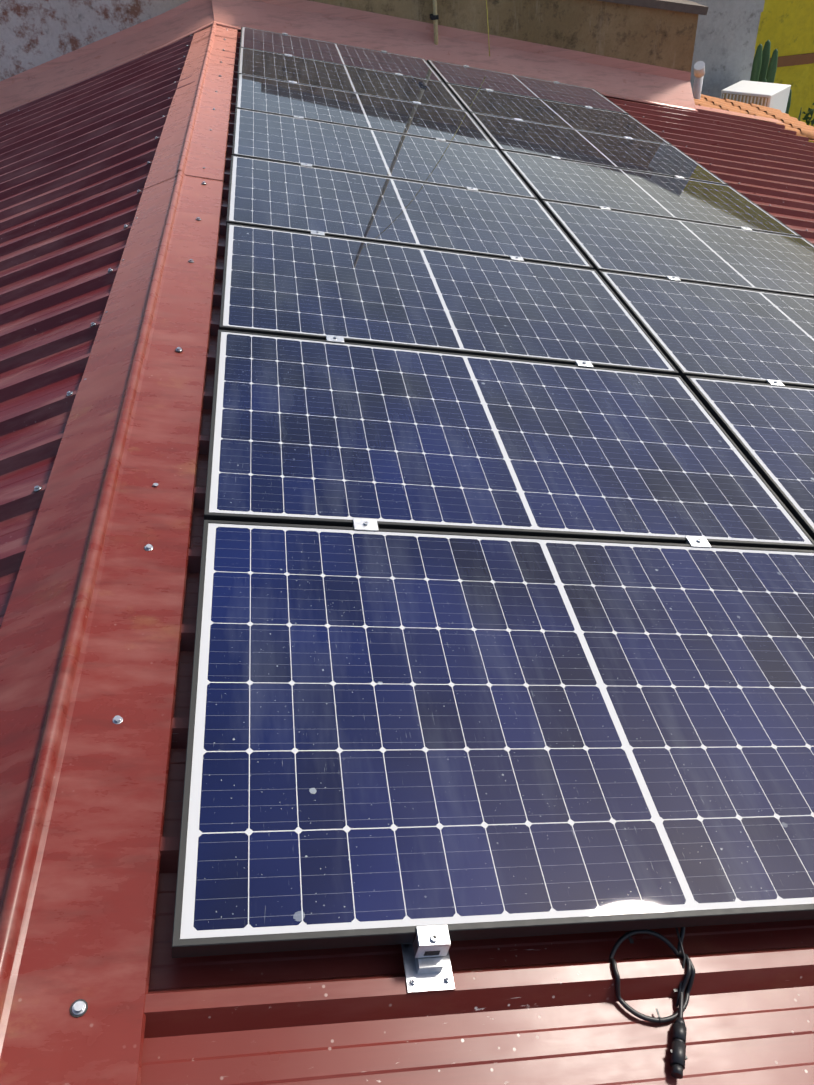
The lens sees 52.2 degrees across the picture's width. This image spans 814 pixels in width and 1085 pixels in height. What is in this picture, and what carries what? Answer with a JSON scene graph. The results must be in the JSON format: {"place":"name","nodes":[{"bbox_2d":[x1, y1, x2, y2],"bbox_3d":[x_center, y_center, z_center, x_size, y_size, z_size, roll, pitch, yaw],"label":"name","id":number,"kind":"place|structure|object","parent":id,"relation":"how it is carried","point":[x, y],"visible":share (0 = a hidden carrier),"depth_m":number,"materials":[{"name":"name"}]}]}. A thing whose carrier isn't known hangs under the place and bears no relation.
{"place":"outdoors","nodes":[
{"label":"outdoors","id":0,"kind":"place"},
{"bbox_2d":[686,0,764,97],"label":"grey wall","id":1,"kind":"structure","parent":0,"point":[725,40],"depth_m":10.82,"materials":[{"name":"paint"}]},
{"bbox_2d":[720,80,790,112],"bbox_3d":[4.331,-5.747,10.938,1.350,0.480,0.680,28,50,33],"label":"window air conditioner","id":2,"kind":"object","parent":1,"relation":"attached to","point":[772,95],"depth_m":10.58,"materials":[{"name":"white paint"}]},
{"bbox_2d":[754,0,813,142],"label":"yellow wall","id":3,"kind":"structure","parent":0,"point":[785,27],"depth_m":12.58,"materials":[{"name":"yellow paint"}]},
{"bbox_2d":[768,53,813,66],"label":"wall band","id":4,"kind":"object","parent":3,"relation":"attached to","point":[793,60],"depth_m":12.75,"materials":[{"name":"brown paint"}]},
{"label":"ground","id":5,"kind":"structure","parent":0,"visible":0},
{"bbox_2d":[0,0,698,80],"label":"gable wall","id":6,"kind":"structure","parent":5,"relation":"on","point":[34,33],"depth_m":7.99,"materials":[{"name":"paint"}]},
{"bbox_2d":[0,0,783,123],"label":"roof flashing","id":7,"kind":"object","parent":6,"relation":"attached to","point":[632,80],"visible":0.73,"depth_m":7.87,"materials":[{"name":"paint"}]},
{"bbox_2d":[430,0,489,55],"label":"pipe","id":8,"kind":"object","parent":6,"relation":"attached to","point":[434,16],"visible":0.83,"depth_m":7.89,"materials":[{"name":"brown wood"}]},
{"bbox_2d":[597,0,708,14],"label":"roof coping","id":9,"kind":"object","parent":6,"relation":"on","point":[685,6],"depth_m":8.13,"materials":[{"name":"concrete"}]},
{"bbox_2d":[694,94,813,140],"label":"clay tile roof","id":10,"kind":"structure","parent":6,"relation":"attached to","point":[801,128],"depth_m":9.67,"materials":[{"name":"ceramic"}]},
{"bbox_2d":[692,61,704,99],"bbox_3d":[3.361,-5.189,9.671,0.120,0.729,0.169,16,44,23],"label":"vent pipe","id":11,"kind":"object","parent":10,"relation":"on","point":[699,69],"visible":0.69,"depth_m":9.54,"materials":[{"name":"white metal"}]},
{"bbox_2d":[750,40,791,113],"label":"cactus columns","id":12,"kind":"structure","parent":5,"relation":"on","point":[762,71],"depth_m":11.43,"materials":[{"name":"green plant"}]},
{"bbox_2d":[798,103,813,125],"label":"shrub foliage","id":13,"kind":"object","parent":5,"relation":"on","point":[810,111],"depth_m":11.92,"materials":[{"name":"green plant"}]},
{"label":"house walls","id":14,"kind":"object","parent":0,"visible":0},
{"bbox_2d":[0,34,194,626],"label":"roof sheet","id":15,"kind":"object","parent":14,"relation":"on","point":[75,167],"visible":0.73,"depth_m":3.95,"materials":[{"name":"red paint"}]},
{"bbox_2d":[0,23,237,1084],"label":"ridge cap","id":16,"kind":"object","parent":15,"relation":"on","point":[90,633],"visible":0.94,"depth_m":1.69,"materials":[{"name":"paint"}]},
{"bbox_2d":[6,28,807,1017],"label":"roof screws","id":17,"kind":"object","parent":16,"relation":"attached to","point":[78,1008],"visible":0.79,"depth_m":1.92,"materials":[{"name":"metal"}]},
{"bbox_2d":[140,29,813,1084],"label":"roof sheet","id":18,"kind":"object","parent":14,"relation":"on","point":[548,1009],"visible":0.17,"depth_m":1.30,"materials":[{"name":"red paint"}]},
{"bbox_2d":[240,26,442,81],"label":"solar panel","id":19,"kind":"object","parent":18,"relation":"on","point":[296,46],"visible":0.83,"depth_m":7.16,"materials":[{"name":"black glass"}]},
{"bbox_2d":[237,47,465,110],"bbox_3d":[-0.446,-3.569,6.415,1.680,0.037,1.000,3,39,-13],"label":"solar panel","id":20,"kind":"object","parent":18,"relation":"on","point":[275,66],"visible":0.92,"depth_m":6.37,"materials":[{"name":"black glass"}]},
{"bbox_2d":[235,73,496,148],"bbox_3d":[-0.300,-2.921,5.641,1.680,0.037,1.000,3,39,-13],"label":"solar panel","id":21,"kind":"object","parent":18,"relation":"on","point":[284,98],"visible":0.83,"depth_m":5.59,"materials":[{"name":"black glass"}]},
{"bbox_2d":[232,108,537,198],"bbox_3d":[-0.158,-2.274,4.866,1.680,0.036,1.000,3,39,-13],"label":"solar panel","id":22,"kind":"object","parent":18,"relation":"on","point":[287,139],"visible":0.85,"depth_m":4.81,"materials":[{"name":"blue glass"}]},
{"bbox_2d":[226,155,592,268],"bbox_3d":[-0.019,-1.627,4.092,1.680,0.036,1.000,3,39,-13],"label":"solar panel","id":23,"kind":"object","parent":18,"relation":"on","point":[262,193],"visible":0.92,"depth_m":4.02,"materials":[{"name":"blue glass"}]},
{"bbox_2d":[219,223,678,374],"bbox_3d":[0.126,-0.979,3.317,1.680,0.037,1.000,3,39,-13],"label":"solar panel","id":24,"kind":"object","parent":18,"relation":"on","point":[293,284],"visible":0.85,"depth_m":3.23,"materials":[{"name":"blue glass"}]},
{"bbox_2d":[172,520,813,957],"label":"solar panel","id":25,"kind":"object","parent":18,"relation":"on","point":[396,736],"visible":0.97,"depth_m":1.60,"materials":[{"name":"blue glass"}]},
{"bbox_2d":[204,330,813,549],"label":"solar panel","id":26,"kind":"object","parent":18,"relation":"on","point":[305,431],"visible":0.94,"depth_m":2.43,"materials":[{"name":"blue glass"}]},
{"bbox_2d":[427,60,628,113],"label":"solar panel","id":27,"kind":"object","parent":18,"relation":"on","point":[514,84],"visible":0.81,"depth_m":7.52,"materials":[{"name":"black glass"}]},
{"bbox_2d":[282,32,784,992],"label":"panel mounting clamps","id":28,"kind":"object","parent":18,"relation":"on","point":[426,960],"visible":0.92,"depth_m":1.28,"materials":[{"name":"metal"}]},
{"bbox_2d":[446,83,671,144],"bbox_3d":[1.213,-3.490,6.787,1.680,0.036,1.000,3,39,-13],"label":"solar panel","id":29,"kind":"object","parent":18,"relation":"on","point":[504,105],"visible":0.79,"depth_m":6.74,"materials":[{"name":"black glass"}]},
{"bbox_2d":[470,112,727,184],"bbox_3d":[1.355,-2.843,6.011,1.680,0.036,1.000,3,39,-13],"label":"solar panel","id":30,"kind":"object","parent":18,"relation":"on","point":[534,138],"visible":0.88,"depth_m":5.96,"materials":[{"name":"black glass"}]},
{"bbox_2d":[501,150,801,236],"bbox_3d":[1.499,-2.195,5.237,1.680,0.038,1.000,3,39,-13],"label":"solar panel","id":31,"kind":"object","parent":18,"relation":"on","point":[581,183],"visible":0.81,"depth_m":5.18,"materials":[{"name":"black glass"}]},
{"bbox_2d":[609,927,695,1078],"bbox_3d":[0.416,0.700,1.363,0.175,0.059,0.303,3,39,-13],"label":"cable with connector","id":32,"kind":"object","parent":18,"relation":"on","point":[677,1051],"visible":0.94,"depth_m":1.33,"materials":[{"name":"black rubber"}]},
{"bbox_2d":[541,200,813,297],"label":"solar panel","id":33,"kind":"object","parent":18,"relation":"on","point":[645,245],"visible":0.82,"depth_m":4.39,"materials":[{"name":"blue glass"}]},
{"bbox_2d":[598,270,813,387],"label":"solar panel","id":34,"kind":"object","parent":18,"relation":"on","point":[714,331],"visible":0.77,"depth_m":3.58,"materials":[{"name":"blue glass"}]},
{"bbox_2d":[684,376,813,540],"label":"solar panel","id":35,"kind":"object","parent":18,"relation":"on","point":[768,429],"visible":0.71,"depth_m":2.87,"materials":[{"name":"blue glass"}]}
]}

